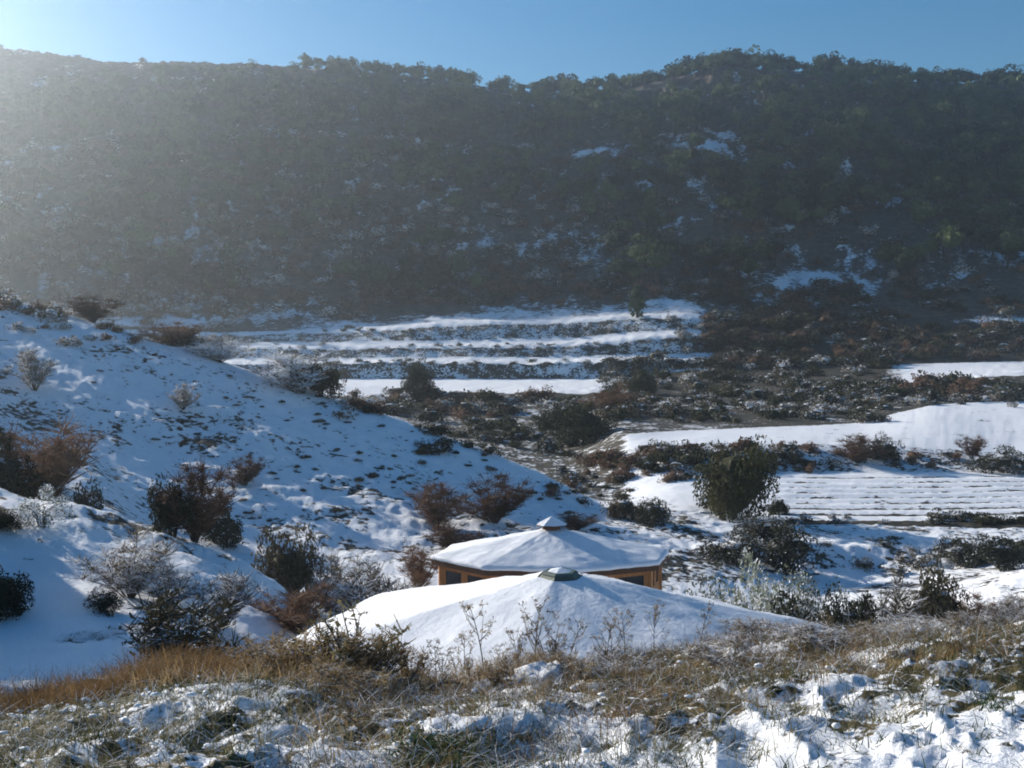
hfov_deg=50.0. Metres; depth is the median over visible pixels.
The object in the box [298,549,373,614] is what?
tan bush
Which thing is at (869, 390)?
scrub bush
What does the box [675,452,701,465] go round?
scrub bush
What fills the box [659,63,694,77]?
pine tree
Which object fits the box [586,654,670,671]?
tangled shrub
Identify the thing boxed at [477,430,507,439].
scrub bush
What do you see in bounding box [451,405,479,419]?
scrub bush
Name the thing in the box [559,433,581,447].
scrub bush
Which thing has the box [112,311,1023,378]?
terraced hillside
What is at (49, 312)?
scrub bush
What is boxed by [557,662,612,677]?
tangled shrub
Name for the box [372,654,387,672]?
dry weed
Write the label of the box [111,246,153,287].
pine tree
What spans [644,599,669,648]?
dry weed
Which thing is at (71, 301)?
scrub bush
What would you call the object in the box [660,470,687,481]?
scrub bush
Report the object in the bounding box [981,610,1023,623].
tangled shrub
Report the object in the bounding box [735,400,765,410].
scrub bush
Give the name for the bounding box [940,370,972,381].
scrub bush
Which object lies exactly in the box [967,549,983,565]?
scrub bush
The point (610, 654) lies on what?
tangled shrub
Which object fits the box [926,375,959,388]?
scrub bush
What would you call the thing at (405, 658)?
dry weed
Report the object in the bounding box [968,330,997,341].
scrub bush
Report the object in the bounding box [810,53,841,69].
pine tree
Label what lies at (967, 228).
pine tree
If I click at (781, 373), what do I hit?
scrub bush
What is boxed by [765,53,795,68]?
pine tree
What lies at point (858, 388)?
scrub bush
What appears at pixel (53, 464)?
russet bush
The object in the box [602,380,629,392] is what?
scrub bush
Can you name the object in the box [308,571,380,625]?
tan bush
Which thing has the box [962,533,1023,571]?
field bush
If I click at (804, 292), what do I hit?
scrub bush
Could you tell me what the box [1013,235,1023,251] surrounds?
pine tree
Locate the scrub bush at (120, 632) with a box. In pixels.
[101,620,143,635]
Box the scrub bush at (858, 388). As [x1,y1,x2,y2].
[848,385,873,392]
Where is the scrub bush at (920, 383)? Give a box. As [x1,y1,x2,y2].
[901,375,939,390]
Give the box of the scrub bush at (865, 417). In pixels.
[853,407,881,422]
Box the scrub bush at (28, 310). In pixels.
[10,305,39,314]
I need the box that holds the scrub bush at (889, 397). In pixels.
[871,390,907,401]
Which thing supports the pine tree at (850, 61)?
on the hill
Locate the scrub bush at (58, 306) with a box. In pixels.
[48,301,76,313]
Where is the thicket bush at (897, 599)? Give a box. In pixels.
[841,569,937,625]
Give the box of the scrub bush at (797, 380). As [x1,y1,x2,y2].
[778,376,811,386]
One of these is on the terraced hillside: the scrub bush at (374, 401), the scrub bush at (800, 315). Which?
the scrub bush at (800, 315)
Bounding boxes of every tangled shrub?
[233,654,275,672]
[297,652,360,692]
[334,664,405,699]
[470,658,531,677]
[474,656,515,686]
[494,650,549,665]
[527,645,566,661]
[544,648,587,678]
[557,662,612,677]
[560,657,602,678]
[581,642,643,664]
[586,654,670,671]
[675,640,744,664]
[705,629,763,646]
[719,615,774,634]
[740,619,808,641]
[757,621,788,635]
[772,619,856,645]
[773,624,855,645]
[843,620,913,641]
[870,617,955,636]
[872,614,912,631]
[886,611,947,631]
[944,609,979,626]
[959,613,993,626]
[977,603,1023,623]
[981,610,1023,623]
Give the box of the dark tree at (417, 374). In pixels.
[400,356,435,391]
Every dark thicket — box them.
[108,581,248,663]
[197,623,267,658]
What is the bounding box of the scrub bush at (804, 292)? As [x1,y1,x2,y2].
[793,285,822,297]
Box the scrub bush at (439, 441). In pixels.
[427,436,453,453]
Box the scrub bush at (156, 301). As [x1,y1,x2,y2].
[149,293,182,310]
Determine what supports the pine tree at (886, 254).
on the hill
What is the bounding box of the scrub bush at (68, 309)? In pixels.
[58,302,77,313]
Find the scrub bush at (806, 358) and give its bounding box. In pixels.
[790,355,810,361]
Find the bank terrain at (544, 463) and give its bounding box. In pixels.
[455,439,1023,492]
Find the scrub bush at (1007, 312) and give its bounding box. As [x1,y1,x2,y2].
[986,305,1017,318]
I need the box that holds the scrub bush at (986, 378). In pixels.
[970,375,996,382]
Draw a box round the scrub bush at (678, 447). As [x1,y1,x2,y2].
[676,445,698,451]
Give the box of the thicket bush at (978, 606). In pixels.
[951,589,1011,618]
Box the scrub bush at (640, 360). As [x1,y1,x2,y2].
[631,355,650,366]
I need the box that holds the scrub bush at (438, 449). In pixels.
[431,444,451,455]
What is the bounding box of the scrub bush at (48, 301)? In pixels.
[39,296,62,305]
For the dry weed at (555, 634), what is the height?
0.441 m
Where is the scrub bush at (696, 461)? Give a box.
[681,457,704,465]
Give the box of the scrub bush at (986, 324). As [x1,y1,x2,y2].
[978,315,1006,331]
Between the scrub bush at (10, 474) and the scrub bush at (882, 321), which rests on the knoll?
the scrub bush at (10, 474)
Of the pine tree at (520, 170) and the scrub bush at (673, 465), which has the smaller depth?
the scrub bush at (673, 465)
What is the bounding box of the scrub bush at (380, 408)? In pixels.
[364,400,388,414]
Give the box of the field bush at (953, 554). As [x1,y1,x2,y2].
[927,534,983,569]
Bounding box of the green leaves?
[356,719,537,767]
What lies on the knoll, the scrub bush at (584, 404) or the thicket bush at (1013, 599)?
the thicket bush at (1013, 599)
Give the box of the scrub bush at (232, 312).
[219,301,250,320]
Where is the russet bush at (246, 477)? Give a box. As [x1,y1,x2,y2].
[214,452,269,485]
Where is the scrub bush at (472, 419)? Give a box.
[462,414,487,425]
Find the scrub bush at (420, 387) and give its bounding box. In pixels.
[412,382,427,399]
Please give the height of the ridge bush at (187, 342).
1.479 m
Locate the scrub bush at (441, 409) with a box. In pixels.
[425,402,453,413]
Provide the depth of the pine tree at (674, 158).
318.10 m
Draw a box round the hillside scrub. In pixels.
[0,87,1023,574]
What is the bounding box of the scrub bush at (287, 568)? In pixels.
[250,521,330,601]
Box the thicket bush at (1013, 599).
[985,590,1023,616]
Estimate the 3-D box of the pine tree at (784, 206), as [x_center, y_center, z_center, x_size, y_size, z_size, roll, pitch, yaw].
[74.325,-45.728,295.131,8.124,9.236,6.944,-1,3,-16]
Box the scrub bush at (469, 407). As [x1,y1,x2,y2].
[448,398,477,414]
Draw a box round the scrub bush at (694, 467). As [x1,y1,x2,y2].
[690,463,715,470]
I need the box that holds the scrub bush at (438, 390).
[431,388,448,397]
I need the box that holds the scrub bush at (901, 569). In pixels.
[884,565,911,576]
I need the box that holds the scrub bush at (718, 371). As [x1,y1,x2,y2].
[699,367,728,376]
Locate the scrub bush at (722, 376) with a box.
[706,370,737,382]
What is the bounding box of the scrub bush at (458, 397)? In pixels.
[444,388,478,403]
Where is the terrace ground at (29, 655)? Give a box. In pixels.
[0,630,259,678]
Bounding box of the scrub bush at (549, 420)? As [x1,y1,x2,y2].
[535,400,576,434]
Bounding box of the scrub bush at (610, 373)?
[600,368,626,378]
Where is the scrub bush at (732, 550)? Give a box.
[692,528,777,566]
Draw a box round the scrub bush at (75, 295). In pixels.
[62,288,90,300]
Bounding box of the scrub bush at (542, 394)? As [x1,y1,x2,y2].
[533,384,557,399]
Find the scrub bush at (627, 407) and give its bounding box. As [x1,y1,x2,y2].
[612,403,638,412]
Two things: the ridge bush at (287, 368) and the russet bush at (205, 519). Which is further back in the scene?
the ridge bush at (287, 368)
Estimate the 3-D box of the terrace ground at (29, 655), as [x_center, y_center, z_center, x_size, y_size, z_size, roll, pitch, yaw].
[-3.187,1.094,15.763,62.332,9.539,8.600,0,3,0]
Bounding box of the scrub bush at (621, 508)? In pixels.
[599,489,641,521]
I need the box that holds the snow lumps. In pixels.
[0,621,1022,767]
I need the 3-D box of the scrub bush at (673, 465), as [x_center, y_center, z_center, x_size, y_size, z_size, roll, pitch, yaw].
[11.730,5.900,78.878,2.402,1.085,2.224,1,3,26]
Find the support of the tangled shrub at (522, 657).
on the foreground bank at (897, 752)
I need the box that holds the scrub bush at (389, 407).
[379,399,407,414]
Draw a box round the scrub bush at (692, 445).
[681,439,705,450]
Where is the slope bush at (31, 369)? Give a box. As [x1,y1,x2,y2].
[1,344,62,390]
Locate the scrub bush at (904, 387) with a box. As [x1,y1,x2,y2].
[883,381,915,394]
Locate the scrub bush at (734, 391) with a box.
[724,384,752,396]
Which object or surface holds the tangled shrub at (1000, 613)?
on the foreground bank at (897, 752)
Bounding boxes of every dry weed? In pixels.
[278,645,294,678]
[288,688,304,717]
[290,645,305,688]
[307,671,327,710]
[319,677,345,718]
[336,685,355,710]
[343,687,355,707]
[350,659,369,675]
[351,656,373,696]
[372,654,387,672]
[376,673,388,701]
[393,647,414,675]
[418,669,431,695]
[426,639,448,672]
[434,648,454,675]
[437,681,450,704]
[438,657,456,692]
[443,645,472,673]
[447,629,476,676]
[451,684,466,699]
[459,600,495,661]
[461,657,475,689]
[471,672,481,684]
[488,642,512,660]
[489,644,515,663]
[495,649,507,687]
[500,657,514,688]
[503,627,527,655]
[509,633,528,664]
[518,594,558,659]
[528,615,542,651]
[542,615,572,657]
[543,673,555,692]
[544,638,561,655]
[544,654,556,669]
[560,617,588,655]
[564,663,578,694]
[573,658,583,680]
[591,616,623,665]
[599,616,620,649]
[608,607,634,648]
[627,649,640,669]
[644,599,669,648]
[685,648,698,673]
[700,602,716,640]
[701,634,716,661]
[732,634,744,655]
[856,626,867,644]
[868,631,882,645]
[961,604,972,621]
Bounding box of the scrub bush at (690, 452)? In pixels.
[684,446,707,460]
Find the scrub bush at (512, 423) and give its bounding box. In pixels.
[498,420,520,429]
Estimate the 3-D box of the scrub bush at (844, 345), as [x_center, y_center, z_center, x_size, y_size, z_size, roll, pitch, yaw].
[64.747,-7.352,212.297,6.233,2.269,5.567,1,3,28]
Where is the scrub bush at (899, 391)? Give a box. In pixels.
[885,386,905,396]
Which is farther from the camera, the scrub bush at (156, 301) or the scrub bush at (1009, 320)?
the scrub bush at (156, 301)
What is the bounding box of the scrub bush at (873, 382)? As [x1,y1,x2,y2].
[860,380,882,390]
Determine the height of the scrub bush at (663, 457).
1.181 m
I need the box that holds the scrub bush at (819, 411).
[801,405,828,416]
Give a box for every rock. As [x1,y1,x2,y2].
[421,713,492,736]
[512,660,564,685]
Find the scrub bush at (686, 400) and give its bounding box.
[673,396,697,403]
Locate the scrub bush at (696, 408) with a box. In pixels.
[683,404,711,413]
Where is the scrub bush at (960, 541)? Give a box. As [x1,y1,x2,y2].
[951,536,981,555]
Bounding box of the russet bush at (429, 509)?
[393,479,482,527]
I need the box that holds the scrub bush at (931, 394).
[918,388,944,400]
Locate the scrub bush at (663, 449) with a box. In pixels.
[658,445,677,453]
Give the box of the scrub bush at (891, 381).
[888,380,907,386]
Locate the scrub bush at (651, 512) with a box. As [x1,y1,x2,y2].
[629,496,675,525]
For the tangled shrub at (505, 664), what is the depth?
7.14 m
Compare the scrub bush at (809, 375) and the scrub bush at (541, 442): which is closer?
the scrub bush at (541, 442)
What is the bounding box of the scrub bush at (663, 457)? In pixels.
[648,450,673,462]
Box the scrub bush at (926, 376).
[912,370,945,381]
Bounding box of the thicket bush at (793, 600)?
[770,588,823,623]
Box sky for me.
[0,0,1023,92]
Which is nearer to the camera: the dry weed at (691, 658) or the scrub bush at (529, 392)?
the dry weed at (691, 658)
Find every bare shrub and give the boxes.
[224,632,303,675]
[238,627,311,659]
[255,624,326,672]
[282,629,348,676]
[291,614,387,679]
[309,598,415,683]
[334,629,409,682]
[356,629,417,679]
[386,636,441,685]
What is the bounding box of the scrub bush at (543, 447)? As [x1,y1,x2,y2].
[533,440,562,453]
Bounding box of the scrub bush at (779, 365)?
[771,358,793,372]
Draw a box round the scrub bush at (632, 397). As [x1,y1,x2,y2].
[618,390,644,403]
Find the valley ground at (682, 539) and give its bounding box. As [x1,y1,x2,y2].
[621,516,1023,619]
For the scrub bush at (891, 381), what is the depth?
154.76 m
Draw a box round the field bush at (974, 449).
[954,433,988,458]
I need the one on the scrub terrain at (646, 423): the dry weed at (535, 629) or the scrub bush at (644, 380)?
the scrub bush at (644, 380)
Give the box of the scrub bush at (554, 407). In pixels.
[548,404,570,412]
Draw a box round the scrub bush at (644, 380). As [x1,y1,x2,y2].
[622,368,657,393]
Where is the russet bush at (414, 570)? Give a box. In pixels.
[395,542,437,587]
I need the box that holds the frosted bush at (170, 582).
[122,559,223,604]
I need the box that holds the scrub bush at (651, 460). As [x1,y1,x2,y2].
[635,454,660,471]
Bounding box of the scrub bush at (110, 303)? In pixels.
[100,297,128,313]
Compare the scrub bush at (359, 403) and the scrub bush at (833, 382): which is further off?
the scrub bush at (833, 382)
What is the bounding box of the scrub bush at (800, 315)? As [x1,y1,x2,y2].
[793,312,817,322]
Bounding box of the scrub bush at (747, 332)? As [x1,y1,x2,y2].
[734,327,757,338]
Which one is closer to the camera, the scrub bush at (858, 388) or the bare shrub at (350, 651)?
the bare shrub at (350, 651)
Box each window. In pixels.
[444,567,462,584]
[465,572,484,582]
[616,573,645,585]
[653,571,654,587]
[656,570,658,583]
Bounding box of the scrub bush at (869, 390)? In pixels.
[859,386,891,394]
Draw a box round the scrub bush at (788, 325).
[781,321,803,330]
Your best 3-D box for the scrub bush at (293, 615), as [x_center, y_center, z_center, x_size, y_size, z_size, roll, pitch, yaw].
[-4.210,4.367,21.172,2.247,1.122,2.391,0,3,-9]
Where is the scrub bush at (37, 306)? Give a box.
[24,299,56,314]
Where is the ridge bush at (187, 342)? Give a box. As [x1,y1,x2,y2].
[167,332,210,351]
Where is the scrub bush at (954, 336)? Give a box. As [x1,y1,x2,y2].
[946,332,964,341]
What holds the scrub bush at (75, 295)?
on the hill
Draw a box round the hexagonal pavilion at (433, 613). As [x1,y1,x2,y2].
[288,567,847,678]
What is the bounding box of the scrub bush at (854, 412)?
[844,408,867,419]
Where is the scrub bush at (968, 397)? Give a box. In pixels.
[956,393,982,401]
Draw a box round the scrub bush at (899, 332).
[881,328,912,336]
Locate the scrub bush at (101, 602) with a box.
[82,585,124,616]
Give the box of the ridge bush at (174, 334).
[122,320,204,346]
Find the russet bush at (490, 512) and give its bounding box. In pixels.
[444,468,543,523]
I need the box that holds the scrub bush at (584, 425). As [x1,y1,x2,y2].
[550,402,619,446]
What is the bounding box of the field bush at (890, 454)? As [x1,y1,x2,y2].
[865,430,904,463]
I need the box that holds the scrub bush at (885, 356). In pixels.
[872,353,900,363]
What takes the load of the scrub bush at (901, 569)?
on the valley ground at (682, 539)
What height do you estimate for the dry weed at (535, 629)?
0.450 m
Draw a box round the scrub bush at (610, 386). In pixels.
[604,383,622,389]
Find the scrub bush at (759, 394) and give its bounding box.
[742,385,772,398]
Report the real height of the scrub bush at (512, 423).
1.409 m
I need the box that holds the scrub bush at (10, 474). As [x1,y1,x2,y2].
[0,425,46,499]
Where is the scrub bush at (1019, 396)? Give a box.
[1007,391,1023,398]
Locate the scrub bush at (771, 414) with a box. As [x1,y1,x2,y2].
[757,407,788,419]
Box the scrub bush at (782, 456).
[765,451,789,462]
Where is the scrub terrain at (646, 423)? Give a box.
[333,375,1023,433]
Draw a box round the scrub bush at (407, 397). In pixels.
[400,390,415,401]
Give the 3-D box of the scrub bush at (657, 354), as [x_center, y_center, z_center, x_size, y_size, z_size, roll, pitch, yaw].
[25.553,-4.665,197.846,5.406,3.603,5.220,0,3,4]
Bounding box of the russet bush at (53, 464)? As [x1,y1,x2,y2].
[0,414,110,501]
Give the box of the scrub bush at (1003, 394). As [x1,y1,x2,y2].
[989,388,1018,401]
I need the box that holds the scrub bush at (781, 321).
[766,315,785,330]
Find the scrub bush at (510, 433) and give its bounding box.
[501,424,534,439]
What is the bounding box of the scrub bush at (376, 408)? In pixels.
[357,402,384,415]
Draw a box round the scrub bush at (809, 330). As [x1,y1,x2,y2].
[794,323,820,334]
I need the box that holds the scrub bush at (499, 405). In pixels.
[485,400,514,414]
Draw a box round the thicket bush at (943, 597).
[905,548,970,622]
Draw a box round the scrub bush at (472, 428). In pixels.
[462,423,486,437]
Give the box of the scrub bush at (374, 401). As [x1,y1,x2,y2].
[357,395,385,405]
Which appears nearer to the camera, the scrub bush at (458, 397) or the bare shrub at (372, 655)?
the bare shrub at (372, 655)
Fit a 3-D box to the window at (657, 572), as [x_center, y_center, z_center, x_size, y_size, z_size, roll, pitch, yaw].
[4.772,6.269,36.303,0.060,0.660,0.743,1,3,17]
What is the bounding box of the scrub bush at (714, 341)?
[701,332,721,347]
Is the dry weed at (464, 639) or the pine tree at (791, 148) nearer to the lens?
the dry weed at (464, 639)
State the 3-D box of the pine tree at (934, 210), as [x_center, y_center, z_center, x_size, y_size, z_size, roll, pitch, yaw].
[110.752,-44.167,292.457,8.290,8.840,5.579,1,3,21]
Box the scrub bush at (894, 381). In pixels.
[881,379,911,386]
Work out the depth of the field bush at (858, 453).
82.80 m
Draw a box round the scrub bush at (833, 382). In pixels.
[821,379,842,387]
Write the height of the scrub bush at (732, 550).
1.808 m
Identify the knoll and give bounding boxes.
[0,488,1023,651]
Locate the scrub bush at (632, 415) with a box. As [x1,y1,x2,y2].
[621,408,641,417]
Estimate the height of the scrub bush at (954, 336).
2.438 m
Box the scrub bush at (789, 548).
[761,516,820,574]
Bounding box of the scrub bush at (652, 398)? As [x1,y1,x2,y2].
[644,393,663,403]
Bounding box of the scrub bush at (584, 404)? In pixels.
[573,400,599,409]
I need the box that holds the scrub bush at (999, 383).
[982,379,1017,394]
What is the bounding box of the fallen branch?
[390,668,463,690]
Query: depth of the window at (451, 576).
35.46 m
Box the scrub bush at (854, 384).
[843,380,869,390]
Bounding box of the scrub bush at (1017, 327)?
[1004,322,1023,334]
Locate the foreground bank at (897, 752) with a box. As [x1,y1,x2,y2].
[0,621,1023,767]
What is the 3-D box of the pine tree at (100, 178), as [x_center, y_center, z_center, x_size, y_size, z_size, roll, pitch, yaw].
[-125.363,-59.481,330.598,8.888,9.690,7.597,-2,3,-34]
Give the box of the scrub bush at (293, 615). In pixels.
[245,579,350,634]
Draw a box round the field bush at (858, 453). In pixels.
[833,432,894,462]
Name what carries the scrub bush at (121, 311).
on the hill
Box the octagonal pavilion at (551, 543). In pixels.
[431,516,668,589]
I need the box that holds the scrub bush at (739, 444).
[720,436,755,456]
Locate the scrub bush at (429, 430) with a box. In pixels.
[415,424,445,435]
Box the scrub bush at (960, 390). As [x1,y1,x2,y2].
[942,383,980,395]
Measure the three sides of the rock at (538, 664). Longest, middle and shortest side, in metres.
0.407 x 0.284 x 0.278 m
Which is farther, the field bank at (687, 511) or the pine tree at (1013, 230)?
the pine tree at (1013, 230)
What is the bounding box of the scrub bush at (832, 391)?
[814,388,842,399]
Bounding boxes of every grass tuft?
[298,454,311,458]
[313,419,325,422]
[353,476,363,481]
[367,471,378,477]
[415,450,433,454]
[416,458,427,463]
[484,465,497,470]
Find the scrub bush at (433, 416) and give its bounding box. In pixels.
[421,406,446,422]
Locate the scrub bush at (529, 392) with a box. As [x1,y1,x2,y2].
[512,386,539,400]
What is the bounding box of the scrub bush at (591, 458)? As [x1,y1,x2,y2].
[575,451,601,465]
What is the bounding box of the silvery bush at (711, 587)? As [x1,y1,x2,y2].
[684,569,756,610]
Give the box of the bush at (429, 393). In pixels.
[403,384,443,400]
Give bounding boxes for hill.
[0,47,1023,330]
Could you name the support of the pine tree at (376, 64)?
on the hill
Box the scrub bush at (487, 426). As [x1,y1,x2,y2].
[471,419,502,431]
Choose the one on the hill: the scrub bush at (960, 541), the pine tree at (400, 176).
the pine tree at (400, 176)
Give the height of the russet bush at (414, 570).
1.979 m
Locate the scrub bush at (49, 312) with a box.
[31,303,68,322]
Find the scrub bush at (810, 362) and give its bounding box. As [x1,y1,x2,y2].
[796,356,822,366]
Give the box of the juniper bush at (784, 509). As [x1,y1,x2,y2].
[766,498,790,514]
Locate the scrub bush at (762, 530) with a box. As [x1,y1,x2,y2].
[723,515,804,543]
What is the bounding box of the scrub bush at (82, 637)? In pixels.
[51,629,119,642]
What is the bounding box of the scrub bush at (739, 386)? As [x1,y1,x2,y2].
[723,381,752,389]
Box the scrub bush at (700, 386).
[682,377,713,392]
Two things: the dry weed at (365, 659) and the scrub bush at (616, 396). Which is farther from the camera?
the scrub bush at (616, 396)
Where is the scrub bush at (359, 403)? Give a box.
[345,395,373,409]
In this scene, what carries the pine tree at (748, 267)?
on the hill
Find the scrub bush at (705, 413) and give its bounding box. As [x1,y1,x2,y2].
[686,408,715,418]
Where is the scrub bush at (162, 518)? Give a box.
[146,472,210,537]
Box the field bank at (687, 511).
[627,506,1023,529]
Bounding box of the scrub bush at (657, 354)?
[639,349,668,367]
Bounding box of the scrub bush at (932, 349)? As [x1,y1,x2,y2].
[918,342,945,356]
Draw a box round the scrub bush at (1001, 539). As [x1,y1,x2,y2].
[990,534,1013,545]
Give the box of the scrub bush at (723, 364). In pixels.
[713,359,734,369]
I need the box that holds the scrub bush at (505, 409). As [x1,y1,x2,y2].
[493,404,517,413]
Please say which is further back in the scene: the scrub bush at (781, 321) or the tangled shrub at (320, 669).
the scrub bush at (781, 321)
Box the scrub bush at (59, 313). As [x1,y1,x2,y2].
[43,308,71,319]
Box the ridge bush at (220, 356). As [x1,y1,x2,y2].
[176,335,254,362]
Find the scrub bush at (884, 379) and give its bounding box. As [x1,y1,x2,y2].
[870,374,898,384]
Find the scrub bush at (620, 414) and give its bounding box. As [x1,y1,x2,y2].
[603,405,638,422]
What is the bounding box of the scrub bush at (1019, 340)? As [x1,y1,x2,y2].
[1012,335,1023,345]
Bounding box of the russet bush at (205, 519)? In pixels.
[149,457,240,542]
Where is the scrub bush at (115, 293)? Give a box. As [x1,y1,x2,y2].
[99,283,123,299]
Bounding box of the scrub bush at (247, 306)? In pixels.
[229,300,258,314]
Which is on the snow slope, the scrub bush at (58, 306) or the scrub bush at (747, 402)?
the scrub bush at (58, 306)
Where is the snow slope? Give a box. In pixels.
[0,302,620,617]
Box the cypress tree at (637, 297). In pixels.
[627,284,646,317]
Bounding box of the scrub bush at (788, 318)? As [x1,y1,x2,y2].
[779,312,798,323]
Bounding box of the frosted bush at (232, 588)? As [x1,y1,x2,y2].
[178,568,267,626]
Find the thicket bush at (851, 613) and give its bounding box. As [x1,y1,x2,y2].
[813,577,881,632]
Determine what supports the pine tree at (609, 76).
on the hill
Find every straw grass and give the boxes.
[0,637,357,719]
[112,645,602,699]
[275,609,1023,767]
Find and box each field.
[285,361,1023,396]
[383,401,1023,453]
[622,473,1023,520]
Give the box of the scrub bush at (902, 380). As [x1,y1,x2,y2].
[888,377,911,384]
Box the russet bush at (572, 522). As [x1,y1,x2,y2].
[554,510,603,530]
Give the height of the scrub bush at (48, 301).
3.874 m
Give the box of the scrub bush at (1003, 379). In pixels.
[990,378,1021,386]
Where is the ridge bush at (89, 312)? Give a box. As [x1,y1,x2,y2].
[59,294,133,322]
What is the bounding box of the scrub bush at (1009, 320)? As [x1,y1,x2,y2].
[1002,318,1023,325]
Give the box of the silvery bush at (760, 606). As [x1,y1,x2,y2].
[714,545,786,613]
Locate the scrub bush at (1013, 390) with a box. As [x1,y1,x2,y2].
[991,380,1023,395]
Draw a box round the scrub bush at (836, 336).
[823,331,849,341]
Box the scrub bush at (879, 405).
[866,399,888,409]
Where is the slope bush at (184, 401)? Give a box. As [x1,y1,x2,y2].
[163,381,201,409]
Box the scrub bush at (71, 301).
[60,296,91,305]
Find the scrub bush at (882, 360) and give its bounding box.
[863,355,894,366]
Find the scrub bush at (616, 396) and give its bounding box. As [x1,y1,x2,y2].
[573,388,645,408]
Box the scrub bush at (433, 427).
[418,423,451,436]
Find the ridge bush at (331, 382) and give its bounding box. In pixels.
[289,357,346,398]
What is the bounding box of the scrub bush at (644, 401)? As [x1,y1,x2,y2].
[636,393,660,404]
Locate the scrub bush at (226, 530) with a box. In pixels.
[198,503,243,549]
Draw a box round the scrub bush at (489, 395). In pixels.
[473,387,505,402]
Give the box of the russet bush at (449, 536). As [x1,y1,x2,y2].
[422,520,488,549]
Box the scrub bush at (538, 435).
[528,430,554,439]
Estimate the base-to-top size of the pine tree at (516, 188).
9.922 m
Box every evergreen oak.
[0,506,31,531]
[0,565,34,621]
[691,434,783,521]
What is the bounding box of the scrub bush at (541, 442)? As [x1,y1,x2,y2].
[534,436,563,451]
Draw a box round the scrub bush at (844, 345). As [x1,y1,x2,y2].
[831,341,858,349]
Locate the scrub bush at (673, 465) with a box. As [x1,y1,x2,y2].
[657,458,691,472]
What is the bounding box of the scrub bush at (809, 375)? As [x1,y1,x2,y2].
[790,368,812,379]
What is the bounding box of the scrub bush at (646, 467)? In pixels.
[636,459,657,471]
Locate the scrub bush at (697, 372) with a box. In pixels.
[689,365,723,375]
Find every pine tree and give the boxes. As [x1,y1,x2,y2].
[35,80,66,96]
[82,170,111,196]
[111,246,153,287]
[206,243,242,260]
[217,258,250,286]
[320,55,341,66]
[328,203,366,229]
[331,259,357,287]
[359,61,370,70]
[366,60,383,72]
[377,62,392,72]
[389,62,405,75]
[390,165,416,195]
[406,61,426,76]
[426,65,447,80]
[465,72,482,83]
[492,75,517,89]
[494,171,521,207]
[499,178,521,205]
[501,162,529,194]
[527,78,548,90]
[539,76,560,92]
[551,72,573,90]
[556,73,586,86]
[579,191,606,207]
[582,78,604,87]
[591,179,616,211]
[594,222,632,259]
[602,73,620,86]
[603,255,637,287]
[619,233,657,277]
[628,227,662,266]
[631,73,642,86]
[634,241,674,283]
[639,238,661,273]
[646,69,667,81]
[649,142,675,170]
[654,90,676,122]
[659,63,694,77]
[663,152,691,167]
[663,161,691,191]
[671,54,694,74]
[673,89,700,115]
[679,142,708,171]
[693,52,709,69]
[710,152,737,184]
[713,49,733,66]
[713,192,736,222]
[714,194,743,225]
[720,48,735,66]
[726,48,751,67]
[737,256,759,286]
[740,44,772,67]
[757,49,777,61]
[763,233,792,266]
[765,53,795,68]
[771,197,799,227]
[785,56,803,70]
[785,145,815,169]
[786,141,810,170]
[794,192,814,219]
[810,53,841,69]
[812,191,846,216]
[822,51,846,68]
[823,109,849,127]
[829,180,851,211]
[844,57,861,70]
[867,241,898,276]
[869,59,889,76]
[880,177,907,210]
[891,242,915,274]
[893,247,928,277]
[898,65,912,80]
[910,205,935,230]
[912,202,943,230]
[920,176,953,203]
[927,169,960,184]
[928,229,942,257]
[933,65,947,81]
[933,225,970,260]
[935,225,966,264]
[941,209,977,239]
[950,219,983,253]
[953,68,979,82]
[976,68,1008,83]
[980,219,1008,258]
[987,231,1021,270]
[995,63,1023,79]
[998,217,1023,240]
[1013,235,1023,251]
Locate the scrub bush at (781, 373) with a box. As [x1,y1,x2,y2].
[773,369,793,378]
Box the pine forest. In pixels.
[0,52,1023,300]
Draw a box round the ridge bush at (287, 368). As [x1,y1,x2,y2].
[234,348,333,392]
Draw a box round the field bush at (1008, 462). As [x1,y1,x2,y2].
[962,443,1023,474]
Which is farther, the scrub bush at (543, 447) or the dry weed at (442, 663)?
the scrub bush at (543, 447)
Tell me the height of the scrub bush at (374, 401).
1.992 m
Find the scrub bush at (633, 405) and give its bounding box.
[624,400,647,408]
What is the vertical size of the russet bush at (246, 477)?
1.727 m
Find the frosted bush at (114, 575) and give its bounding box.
[62,527,185,598]
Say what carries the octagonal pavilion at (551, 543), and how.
on the snow slope
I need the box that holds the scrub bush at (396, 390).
[383,386,401,397]
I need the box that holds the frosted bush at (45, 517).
[5,483,76,529]
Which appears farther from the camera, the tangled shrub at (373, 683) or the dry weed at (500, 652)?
the dry weed at (500, 652)
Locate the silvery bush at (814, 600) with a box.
[797,574,850,626]
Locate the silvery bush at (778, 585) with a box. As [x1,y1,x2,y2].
[764,558,821,621]
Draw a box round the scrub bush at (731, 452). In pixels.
[711,443,739,457]
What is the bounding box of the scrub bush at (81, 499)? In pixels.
[62,475,104,509]
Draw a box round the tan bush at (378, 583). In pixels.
[336,554,435,598]
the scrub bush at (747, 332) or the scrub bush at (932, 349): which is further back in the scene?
the scrub bush at (747, 332)
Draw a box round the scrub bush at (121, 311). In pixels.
[110,305,141,317]
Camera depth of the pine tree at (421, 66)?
437.17 m
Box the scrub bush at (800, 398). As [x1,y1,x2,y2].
[790,395,812,401]
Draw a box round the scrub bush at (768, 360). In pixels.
[760,354,780,365]
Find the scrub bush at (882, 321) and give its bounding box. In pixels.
[869,316,887,327]
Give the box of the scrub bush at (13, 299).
[0,291,20,306]

